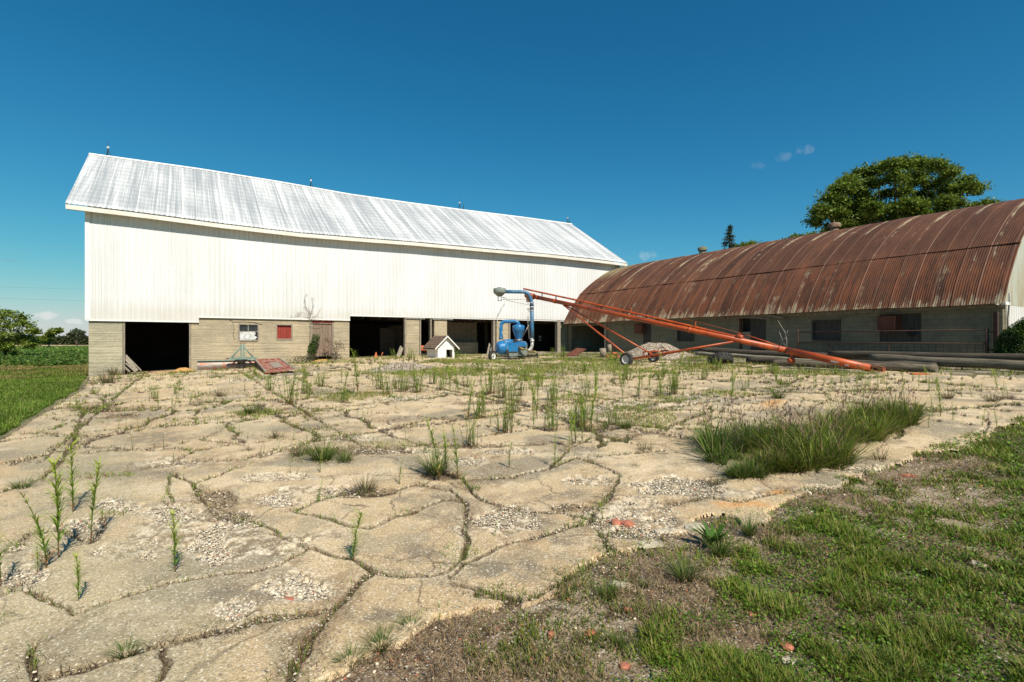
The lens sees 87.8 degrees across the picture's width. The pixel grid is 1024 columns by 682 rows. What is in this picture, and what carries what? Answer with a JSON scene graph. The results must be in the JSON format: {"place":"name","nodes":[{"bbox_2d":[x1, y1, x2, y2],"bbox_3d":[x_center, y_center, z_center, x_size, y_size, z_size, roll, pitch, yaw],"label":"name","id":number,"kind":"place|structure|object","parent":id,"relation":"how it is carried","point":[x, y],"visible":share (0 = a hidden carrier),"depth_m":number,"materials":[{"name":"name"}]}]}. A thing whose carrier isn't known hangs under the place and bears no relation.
{"place":"outdoors","nodes":[
{"label":"outdoors","id":0,"kind":"place"},
{"bbox_2d":[0,363,88,434],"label":"meadow grass","id":1,"kind":"structure","parent":0,"point":[26,391],"depth_m":18.02,"materials":[{"name":"green plant"}]},
{"bbox_2d":[307,334,320,360],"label":"ivy","id":2,"kind":"object","parent":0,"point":[316,343],"visible":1,"depth_m":29.44,"materials":[{"name":"green plant"}]},
{"bbox_2d":[0,344,1023,681],"bbox_3d":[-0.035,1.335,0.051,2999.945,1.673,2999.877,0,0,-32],"label":"ground","id":3,"kind":"structure","parent":0,"point":[366,672],"depth_m":3.11,"materials":[{"name":"soil"}]},
{"bbox_2d":[0,309,44,354],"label":"walnut sapling","id":4,"kind":"object","parent":3,"relation":"on","point":[7,343],"visible":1,"depth_m":51.51,"materials":[{"name":"green plant"}]},
{"bbox_2d":[0,345,88,366],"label":"bean crop","id":5,"kind":"object","parent":3,"relation":"on","point":[56,355],"visible":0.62,"depth_m":45.19,"materials":[{"name":"green plant"}]},
{"bbox_2d":[2,335,88,344],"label":"hedgerow","id":6,"kind":"object","parent":3,"relation":"on","point":[67,340],"visible":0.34,"depth_m":318.46,"materials":[{"name":"green plant"}]},
{"bbox_2d":[36,327,64,346],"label":"roadside tree","id":7,"kind":"object","parent":3,"relation":"on","point":[50,334],"visible":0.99,"depth_m":119.18,"materials":[{"name":"green plant"}]},
{"bbox_2d":[66,328,85,344],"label":"distant tree","id":8,"kind":"object","parent":3,"relation":"on","point":[75,332],"visible":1,"depth_m":289.47,"materials":[{"name":"green plant"}]},
{"bbox_2d":[65,146,626,376],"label":"barn","id":9,"kind":"structure","parent":3,"relation":"on","point":[191,266],"depth_m":30.48,"materials":[{"name":"white"}]},
{"bbox_2d":[238,323,258,340],"bbox_3d":[-13.910,-0.490,28.115,1.000,0.940,0.170,0,0,-32],"label":"window","id":10,"kind":"structure","parent":9,"relation":"in","point":[246,332],"depth_m":28.08,"materials":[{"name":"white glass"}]},
{"bbox_2d":[276,324,292,339],"bbox_3d":[-12.427,-0.525,29.044,0.860,0.850,0.180,0,0,-32],"label":"window","id":11,"kind":"structure","parent":9,"relation":"in","point":[283,331],"depth_m":29.07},
{"bbox_2d":[313,324,331,355],"bbox_3d":[-10.741,-0.100,30.140,1.080,1.840,0.080,0,0,-32],"label":"plank door","id":12,"kind":"structure","parent":9,"relation":"in","point":[325,331],"depth_m":30.16,"materials":[{"name":"brown wood"}]},
{"bbox_2d":[380,328,394,355],"bbox_3d":[-8.252,0.050,35.252,1.000,1.900,0.060,0,0,-32],"label":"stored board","id":13,"kind":"object","parent":9,"relation":"attached to","point":[387,341],"visible":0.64,"depth_m":35.23,"materials":[{"name":"wood"}]},
{"bbox_2d":[387,325,401,354],"bbox_3d":[-7.883,-0.050,35.831,1.000,2.100,0.060,0,0,-32],"label":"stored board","id":14,"kind":"object","parent":9,"relation":"attached to","point":[398,336],"visible":0.57,"depth_m":35.90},
{"bbox_2d":[423,336,459,357],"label":"dog house","id":15,"kind":"structure","parent":3,"relation":"on","point":[440,346],"depth_m":29.26,"materials":[{"name":"white paint"}]},
{"bbox_2d":[0,354,1023,681],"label":"concrete yard","id":16,"kind":"structure","parent":3,"relation":"on","point":[410,544],"depth_m":4.95,"materials":[{"name":"concrete"}]},
{"bbox_2d":[0,515,10,585],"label":"horseweed","id":17,"kind":"object","parent":16,"relation":"on","point":[2,558],"visible":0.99,"depth_m":3.46,"materials":[{"name":"green plant"}]},
{"bbox_2d":[2,476,45,488],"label":"grass tuft","id":18,"kind":"object","parent":16,"relation":"on","point":[18,486],"visible":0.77,"depth_m":5.75,"materials":[{"name":"green plant"}]},
{"bbox_2d":[20,492,57,567],"bbox_3d":[-3.288,1.308,3.716,0.230,0.606,0.217,0,0,-36],"label":"horseweed","id":19,"kind":"object","parent":16,"relation":"on","point":[40,535],"visible":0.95,"depth_m":3.72,"materials":[{"name":"green plant"}]},
{"bbox_2d":[38,455,75,557],"bbox_3d":[-3.300,1.214,3.894,0.280,0.790,0.254,0,0,0],"label":"horseweed","id":20,"kind":"object","parent":16,"relation":"on","point":[57,494],"visible":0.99,"depth_m":3.88,"materials":[{"name":"green plant"}]},
{"bbox_2d":[54,439,91,511],"bbox_3d":[-4.125,1.255,4.958,0.386,0.697,0.360,0,0,26],"label":"horseweed","id":21,"kind":"object","parent":16,"relation":"on","point":[72,494],"visible":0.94,"depth_m":4.94,"materials":[{"name":"green plant"}]},
{"bbox_2d":[70,551,86,599],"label":"horseweed","id":22,"kind":"object","parent":16,"relation":"on","point":[78,576],"visible":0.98,"depth_m":3.22,"materials":[{"name":"green plant"}]},
{"bbox_2d":[81,456,109,543],"bbox_3d":[-3.274,1.251,4.178,0.200,0.700,0.233,0,0,-14],"label":"horseweed","id":23,"kind":"object","parent":16,"relation":"on","point":[95,485],"visible":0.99,"depth_m":4.17,"materials":[{"name":"green plant"}]},
{"bbox_2d":[94,367,124,383],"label":"grass tuft","id":24,"kind":"object","parent":16,"relation":"on","point":[103,380],"visible":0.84,"depth_m":19.83,"materials":[{"name":"green plant"}]},
{"bbox_2d":[89,630,162,667],"bbox_3d":[-1.935,1.542,2.684,0.300,0.104,0.316,0,0,-29],"label":"grass tuft","id":25,"kind":"object","parent":16,"relation":"on","point":[129,654],"visible":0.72,"depth_m":2.68,"materials":[{"name":"green plant"}]},
{"bbox_2d":[163,507,184,572],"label":"horseweed","id":26,"kind":"object","parent":16,"relation":"on","point":[174,533],"visible":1,"depth_m":3.57,"materials":[{"name":"green plant"}]},
{"bbox_2d":[197,343,256,371],"bbox_3d":[-13.613,0.739,25.513,2.520,1.418,0.694,0,0,-32],"label":"grader blade","id":27,"kind":"object","parent":16,"relation":"on","point":[241,362],"visible":0.77,"depth_m":25.62,"materials":[{"name":"metal"}]},
{"bbox_2d":[231,400,267,413],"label":"grass tuft","id":28,"kind":"object","parent":16,"relation":"on","point":[249,411],"visible":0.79,"depth_m":10.75,"materials":[{"name":"green plant"}]},
{"bbox_2d":[254,358,295,373],"bbox_3d":[-10.647,1.062,23.774,1.158,0.513,6.153,0,0,-29],"label":"fallen barn door","id":29,"kind":"structure","parent":16,"relation":"on","point":[271,364],"depth_m":23.37,"materials":[{"name":"red paint"}]},
{"bbox_2d":[255,359,295,372],"bbox_3d":[-10.650,1.044,23.744,1.157,0.408,6.093,0,0,-29],"label":"door panel","id":30,"kind":"structure","parent":29,"relation":"in","point":[265,365],"depth_m":23.02,"materials":[{"name":"red paint"}]},
{"bbox_2d":[277,370,298,405],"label":"horseweed clump","id":31,"kind":"object","parent":16,"relation":"on","point":[292,391],"visible":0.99,"depth_m":11.98,"materials":[{"name":"green plant"}]},
{"bbox_2d":[283,440,316,456],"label":"grass tuft","id":32,"kind":"object","parent":16,"relation":"on","point":[303,451],"visible":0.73,"depth_m":6.96,"materials":[{"name":"green plant"}]},
{"bbox_2d":[280,355,322,363],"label":"scrub","id":33,"kind":"object","parent":16,"relation":"on","point":[301,357],"visible":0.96,"depth_m":27.69,"materials":[{"name":"green plant"}]},
{"bbox_2d":[286,433,359,461],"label":"grass tuft","id":34,"kind":"object","parent":16,"relation":"on","point":[328,454],"visible":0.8,"depth_m":6.63,"materials":[{"name":"green plant"}]},
{"bbox_2d":[318,337,347,359],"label":"withered shrub","id":35,"kind":"object","parent":16,"relation":"on","point":[336,351],"visible":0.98,"depth_m":29.75,"materials":[{"name":"brown plant"}]},
{"bbox_2d":[323,445,361,462],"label":"grass tuft","id":36,"kind":"object","parent":16,"relation":"on","point":[346,459],"visible":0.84,"depth_m":6.54,"materials":[{"name":"green plant"}]},
{"bbox_2d":[337,382,347,402],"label":"horseweed clump","id":37,"kind":"object","parent":16,"relation":"on","point":[345,397],"visible":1,"depth_m":12.03,"materials":[{"name":"green plant"}]},
{"bbox_2d":[323,637,377,670],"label":"grass tuft","id":38,"kind":"object","parent":16,"relation":"on","point":[348,654],"visible":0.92,"depth_m":2.58,"materials":[{"name":"green plant"}]},
{"bbox_2d":[352,350,360,393],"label":"horseweed","id":39,"kind":"object","parent":16,"relation":"on","point":[357,386],"visible":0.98,"depth_m":13.72,"materials":[{"name":"green plant"}]},
{"bbox_2d":[341,508,377,560],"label":"horseweed","id":40,"kind":"object","parent":16,"relation":"on","point":[355,542],"visible":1,"depth_m":3.65,"materials":[{"name":"green plant"}]},
{"bbox_2d":[342,472,390,493],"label":"grass tuft","id":41,"kind":"object","parent":16,"relation":"on","point":[367,486],"visible":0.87,"depth_m":5.37,"materials":[{"name":"green plant"}]},
{"bbox_2d":[353,618,409,655],"bbox_3d":[-0.679,1.497,2.668,0.339,0.117,0.357,0,0,45],"label":"grass tuft","id":42,"kind":"object","parent":16,"relation":"on","point":[378,634],"visible":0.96,"depth_m":2.70,"materials":[{"name":"green plant"}]},
{"bbox_2d":[381,371,394,394],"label":"horseweed clump","id":43,"kind":"object","parent":16,"relation":"on","point":[388,374],"visible":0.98,"depth_m":13.28,"materials":[{"name":"green plant"}]},
{"bbox_2d":[363,362,437,373],"bbox_3d":[-4.363,1.071,21.081,3.400,0.526,2.200,0,0,-32],"label":"gravel pile","id":44,"kind":"object","parent":16,"relation":"on","point":[405,366],"visible":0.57,"depth_m":20.61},
{"bbox_2d":[395,370,408,391],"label":"horseweed clump","id":45,"kind":"object","parent":16,"relation":"on","point":[404,388],"visible":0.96,"depth_m":13.84,"materials":[{"name":"green plant"}]},
{"bbox_2d":[389,607,432,636],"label":"grass tuft","id":46,"kind":"object","parent":16,"relation":"on","point":[400,622],"visible":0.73,"depth_m":2.87,"materials":[{"name":"green plant"}]},
{"bbox_2d":[405,369,423,392],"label":"horseweed clump","id":47,"kind":"object","parent":16,"relation":"on","point":[417,383],"visible":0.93,"depth_m":13.47,"materials":[{"name":"green plant"}]},
{"bbox_2d":[422,416,442,479],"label":"horseweed","id":48,"kind":"object","parent":16,"relation":"on","point":[436,456],"visible":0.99,"depth_m":5.58,"materials":[{"name":"green plant"}]},
{"bbox_2d":[409,445,463,475],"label":"grass tuft","id":49,"kind":"object","parent":16,"relation":"on","point":[430,470],"visible":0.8,"depth_m":5.93,"materials":[{"name":"green plant"}]},
{"bbox_2d":[441,431,450,472],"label":"horseweed","id":50,"kind":"object","parent":16,"relation":"on","point":[445,452],"visible":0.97,"depth_m":5.78,"materials":[{"name":"green plant"}]},
{"bbox_2d":[447,423,465,478],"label":"horseweed","id":51,"kind":"object","parent":16,"relation":"on","point":[455,453],"visible":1,"depth_m":5.62,"materials":[{"name":"green plant"}]},
{"bbox_2d":[458,414,477,447],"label":"horseweed clump","id":52,"kind":"object","parent":16,"relation":"on","point":[470,433],"visible":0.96,"depth_m":7.24,"materials":[{"name":"green plant"}]},
{"bbox_2d":[472,391,486,418],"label":"horseweed clump","id":53,"kind":"object","parent":16,"relation":"on","point":[479,403],"visible":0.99,"depth_m":9.39,"materials":[{"name":"green plant"}]},
{"bbox_2d":[484,366,498,394],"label":"horseweed clump","id":54,"kind":"object","parent":16,"relation":"on","point":[490,386],"visible":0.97,"depth_m":12.83,"materials":[{"name":"green plant"}]},
{"bbox_2d":[37,352,956,506],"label":"young weeds","id":55,"kind":"object","parent":16,"relation":"on","point":[539,365],"visible":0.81,"depth_m":15.38,"materials":[{"name":"green plant"}]},
{"bbox_2d":[491,397,512,433],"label":"horseweed clump","id":56,"kind":"object","parent":16,"relation":"on","point":[505,429],"visible":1,"depth_m":8.02,"materials":[{"name":"green plant"}]},
{"bbox_2d":[498,371,512,398],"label":"horseweed clump","id":57,"kind":"object","parent":16,"relation":"on","point":[503,388],"visible":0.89,"depth_m":12.06,"materials":[{"name":"green plant"}]},
{"bbox_2d":[0,374,1023,681],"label":"dry thatch","id":58,"kind":"object","parent":16,"relation":"on","point":[442,620],"visible":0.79,"depth_m":3.33,"materials":[{"name":"beige plant"}]},
{"bbox_2d":[1,373,1023,681],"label":"loose stones","id":59,"kind":"object","parent":16,"relation":"on","point":[229,611],"visible":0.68,"depth_m":4.33,"materials":[{"name":"gravel"}]},
{"bbox_2d":[488,287,538,359],"bbox_3d":[0.106,-0.868,27.021,2.509,3.763,1.412,0,0,4],"label":"grain blower","id":60,"kind":"object","parent":16,"relation":"on","point":[508,348],"visible":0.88,"depth_m":26.71,"materials":[{"name":"metal"}]},
{"bbox_2d":[512,371,527,395],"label":"horseweed clump","id":61,"kind":"object","parent":16,"relation":"on","point":[520,389],"visible":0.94,"depth_m":12.25,"materials":[{"name":"green plant"}]},
{"bbox_2d":[543,400,560,431],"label":"horseweed clump","id":62,"kind":"object","parent":16,"relation":"on","point":[551,424],"visible":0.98,"depth_m":8.08,"materials":[{"name":"green plant"}]},
{"bbox_2d":[574,393,589,426],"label":"horseweed clump","id":63,"kind":"object","parent":16,"relation":"on","point":[578,414],"visible":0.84,"depth_m":8.49,"materials":[{"name":"green plant"}]},
{"bbox_2d":[607,414,647,430],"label":"grass tuft","id":64,"kind":"object","parent":16,"relation":"on","point":[624,426],"visible":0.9,"depth_m":8.12,"materials":[{"name":"green plant"}]},
{"bbox_2d":[620,520,634,528],"bbox_3d":[0.922,1.453,4.237,0.119,0.059,0.123,0,0,-32],"label":"brick fragment","id":65,"kind":"object","parent":16,"relation":"on","point":[627,523],"visible":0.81,"depth_m":4.20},
{"bbox_2d":[667,372,679,393],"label":"horseweed clump","id":66,"kind":"object","parent":16,"relation":"on","point":[673,388],"visible":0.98,"depth_m":11.79,"materials":[{"name":"green plant"}]},
{"bbox_2d":[523,288,885,371],"bbox_3d":[5.205,-0.928,21.112,2.322,3.755,16.058,0,0,-42],"label":"grain auger","id":67,"kind":"object","parent":16,"relation":"on","point":[629,358],"visible":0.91,"depth_m":20.25,"materials":[{"name":"orange paint"}]},
{"bbox_2d":[707,351,733,364],"bbox_3d":[7.797,0.699,19.928,0.929,0.684,0.930,0,0,-32],"label":"tractor tyre","id":68,"kind":"object","parent":16,"relation":"on","point":[725,356],"visible":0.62,"depth_m":19.62,"materials":[{"name":"black rubber"}]},
{"bbox_2d":[708,456,775,479],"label":"grass tuft","id":69,"kind":"object","parent":16,"relation":"on","point":[739,476],"visible":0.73,"depth_m":5.33,"materials":[{"name":"green plant"}]},
{"bbox_2d":[764,385,795,398],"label":"grass tuft","id":70,"kind":"object","parent":16,"relation":"on","point":[775,395],"visible":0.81,"depth_m":10.65,"materials":[{"name":"green plant"}]},
{"bbox_2d":[667,376,941,479],"bbox_3d":[4.313,0.966,7.125,5.776,0.856,2.847,0,0,-32],"label":"grass clump","id":71,"kind":"object","parent":16,"relation":"on","point":[820,441],"visible":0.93,"depth_m":6.35,"materials":[{"name":"green plant"}]},
{"bbox_2d":[771,360,937,372],"bbox_3d":[10.337,0.742,16.505,0.304,0.285,4.577,0,0,-36],"label":"wooden pole","id":72,"kind":"object","parent":16,"relation":"on","point":[908,367],"visible":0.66,"depth_m":15.61,"materials":[{"name":"brown wood"}]},
{"bbox_2d":[866,449,905,461],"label":"grass tuft","id":73,"kind":"object","parent":16,"relation":"on","point":[880,458],"visible":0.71,"depth_m":5.87,"materials":[{"name":"green plant"}]},
{"bbox_2d":[931,376,949,415],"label":"horseweed","id":74,"kind":"object","parent":16,"relation":"on","point":[939,393],"visible":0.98,"depth_m":8.25,"materials":[{"name":"green plant"}]},
{"bbox_2d":[925,387,960,398],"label":"grass tuft","id":75,"kind":"object","parent":16,"relation":"on","point":[947,396],"visible":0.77,"depth_m":10.05,"materials":[{"name":"green plant"}]},
{"bbox_2d":[971,389,1007,401],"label":"grass tuft","id":76,"kind":"object","parent":16,"relation":"on","point":[987,399],"visible":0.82,"depth_m":9.54,"materials":[{"name":"green plant"}]},
{"bbox_2d":[3,351,1023,681],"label":"crack weeds","id":77,"kind":"object","parent":3,"relation":"on","point":[509,363],"visible":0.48,"depth_m":11.61,"materials":[{"name":"green plant"}]},
{"bbox_2d":[565,348,585,355],"bbox_3d":[3.569,0.570,29.772,0.636,0.458,1.140,0,0,38],"label":"rusty sheet","id":78,"kind":"object","parent":3,"relation":"on","point":[576,351],"visible":0.86,"depth_m":29.69,"materials":[{"name":"metal"}]},
{"bbox_2d":[586,571,633,599],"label":"grass tuft","id":79,"kind":"object","parent":3,"relation":"on","point":[604,590],"visible":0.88,"depth_m":3.16,"materials":[{"name":"green plant"}]},
{"bbox_2d":[597,625,639,648],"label":"grass tuft","id":80,"kind":"object","parent":3,"relation":"on","point":[617,638],"visible":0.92,"depth_m":2.67,"materials":[{"name":"green plant"}]},
{"bbox_2d":[609,580,632,589],"bbox_3d":[0.667,1.490,3.266,0.153,0.032,0.081,0,0,20],"label":"concrete chunk","id":81,"kind":"object","parent":3,"relation":"on","point":[625,584],"visible":0.54,"depth_m":3.24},
{"bbox_2d":[637,540,663,548],"bbox_3d":[1.004,1.465,3.840,0.205,0.044,0.116,0,0,-7],"label":"concrete chunk","id":82,"kind":"object","parent":3,"relation":"on","point":[652,545],"visible":0.84,"depth_m":3.81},
{"bbox_2d":[628,342,693,359],"bbox_3d":[6.905,0.475,25.621,4.000,0.892,3.400,0,0,-32],"label":"gravel pile","id":83,"kind":"object","parent":3,"relation":"on","point":[648,346],"visible":0.55,"depth_m":24.77,"materials":[{"name":"gravel"}]},
{"bbox_2d":[655,550,723,582],"bbox_3d":[1.079,1.407,3.343,0.466,0.161,0.490,0,0,0],"label":"grass tuft","id":84,"kind":"object","parent":3,"relation":"on","point":[684,570],"visible":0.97,"depth_m":3.35,"materials":[{"name":"green plant"}]},
{"bbox_2d":[684,522,704,533],"bbox_3d":[1.410,1.443,4.113,0.173,0.062,0.163,0,0,-1],"label":"concrete chunk","id":85,"kind":"object","parent":3,"relation":"on","point":[688,528],"visible":0.62,"depth_m":4.07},
{"bbox_2d":[687,521,730,544],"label":"broadleaf weed","id":86,"kind":"object","parent":3,"relation":"on","point":[706,532],"visible":0.81,"depth_m":3.85,"materials":[{"name":"green plant"}]},
{"bbox_2d":[693,528,747,556],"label":"grass tuft","id":87,"kind":"object","parent":3,"relation":"on","point":[720,546],"visible":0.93,"depth_m":3.68,"materials":[{"name":"green plant"}]},
{"bbox_2d":[721,224,738,248],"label":"spruce tree","id":88,"kind":"object","parent":3,"relation":"on","point":[729,237],"visible":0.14,"depth_m":59.89,"materials":[{"name":"green plant"}]},
{"bbox_2d":[461,415,1023,681],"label":"lawn grass","id":89,"kind":"structure","parent":3,"relation":"on","point":[914,650],"depth_m":3.00,"materials":[{"name":"green plant"}]},
{"bbox_2d":[727,510,780,536],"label":"grass tuft","id":90,"kind":"object","parent":3,"relation":"on","point":[748,528],"visible":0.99,"depth_m":4.00,"materials":[{"name":"green plant"}]},
{"bbox_2d":[697,347,868,359],"bbox_3d":[11.048,0.542,21.701,0.306,0.560,8.336,0,0,-32],"label":"wooden pole","id":91,"kind":"object","parent":3,"relation":"on","point":[747,352],"visible":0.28,"depth_m":22.70,"materials":[{"name":"grey wood"}]},
{"bbox_2d":[563,198,1023,352],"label":"arched shed","id":92,"kind":"structure","parent":3,"relation":"on","point":[962,268],"depth_m":23.48,"materials":[{"name":"metal"}]},
{"bbox_2d":[644,323,650,343],"bbox_3d":[8.282,-0.275,32.442,0.060,1.750,0.650,0,0,-32],"label":"door","id":93,"kind":"structure","parent":92,"relation":"in","point":[647,336],"depth_m":32.43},
{"bbox_2d":[677,330,693,340],"bbox_3d":[9.780,-0.390,29.929,0.140,0.720,1.200,0,0,-32],"label":"window","id":94,"kind":"structure","parent":92,"relation":"in","point":[681,335],"depth_m":30.06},
{"bbox_2d":[742,332,750,349],"bbox_3d":[11.782,0.025,26.752,0.060,1.050,0.490,0,0,-32],"label":"door","id":95,"kind":"structure","parent":92,"relation":"in","point":[746,347],"depth_m":26.72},
{"bbox_2d":[751,317,765,349],"bbox_3d":[12.133,-0.325,26.181,0.060,1.750,0.850,0,0,-32],"label":"door","id":96,"kind":"structure","parent":92,"relation":"in","point":[758,326],"depth_m":26.16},
{"bbox_2d":[812,319,840,340],"bbox_3d":[13.806,-0.500,23.383,0.140,0.920,1.230,0,0,-32],"label":"window","id":97,"kind":"structure","parent":92,"relation":"in","point":[817,325],"depth_m":23.38,"materials":[{"name":"glass"}]},
{"bbox_2d":[782,230,823,238],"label":"leafy tree","id":98,"kind":"object","parent":3,"relation":"on","point":[797,235],"visible":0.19,"depth_m":57.77,"materials":[{"name":"green plant"}]},
{"bbox_2d":[611,429,1023,681],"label":"clover","id":99,"kind":"object","parent":3,"relation":"on","point":[777,654],"visible":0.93,"depth_m":2.95,"materials":[{"name":"green plant"}]},
{"bbox_2d":[746,357,936,363],"bbox_3d":[10.590,0.706,17.805,0.300,0.275,5.817,0,0,-35],"label":"wooden pole","id":100,"kind":"object","parent":3,"relation":"on","point":[760,360],"visible":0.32,"depth_m":19.09,"materials":[{"name":"grey wood"}]},
{"bbox_2d":[695,352,816,360],"bbox_3d":[9.397,0.608,19.671,0.215,0.388,6.655,0,0,-28],"label":"wooden pole","id":101,"kind":"object","parent":100,"relation":"on","point":[733,354],"visible":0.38,"depth_m":20.41,"materials":[{"name":"grey wood"}]},
{"bbox_2d":[800,151,994,231],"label":"walnut tree","id":102,"kind":"object","parent":3,"relation":"on","point":[857,203],"visible":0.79,"depth_m":44.30,"materials":[{"name":"green plant"}]},
{"bbox_2d":[797,311,998,352],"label":"cattle gate","id":103,"kind":"structure","parent":3,"relation":"on","point":[995,331],"depth_m":19.36,"materials":[{"name":"metal"}]},
{"bbox_2d":[827,351,1023,360],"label":"wooden pole","id":104,"kind":"object","parent":3,"relation":"on","point":[866,354],"visible":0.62,"depth_m":16.78,"materials":[{"name":"grey wood"}]},
{"bbox_2d":[869,354,1023,370],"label":"wooden pole","id":105,"kind":"object","parent":3,"relation":"on","point":[1018,365],"visible":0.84,"depth_m":15.38,"materials":[{"name":"grey wood"}]},
{"bbox_2d":[962,197,1005,207],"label":"leafy tree","id":106,"kind":"object","parent":3,"relation":"on","point":[985,201],"visible":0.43,"depth_m":53.63,"materials":[{"name":"green plant"}]},
{"bbox_2d":[993,317,1023,352],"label":"round bush","id":107,"kind":"object","parent":3,"relation":"on","point":[1013,342],"visible":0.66,"depth_m":15.80,"materials":[{"name":"green plant"}]},
{"bbox_2d":[0,0,1023,335],"label":"sky","id":108,"kind":"structure","parent":0,"point":[657,127],"materials":[{"name":"blue"}]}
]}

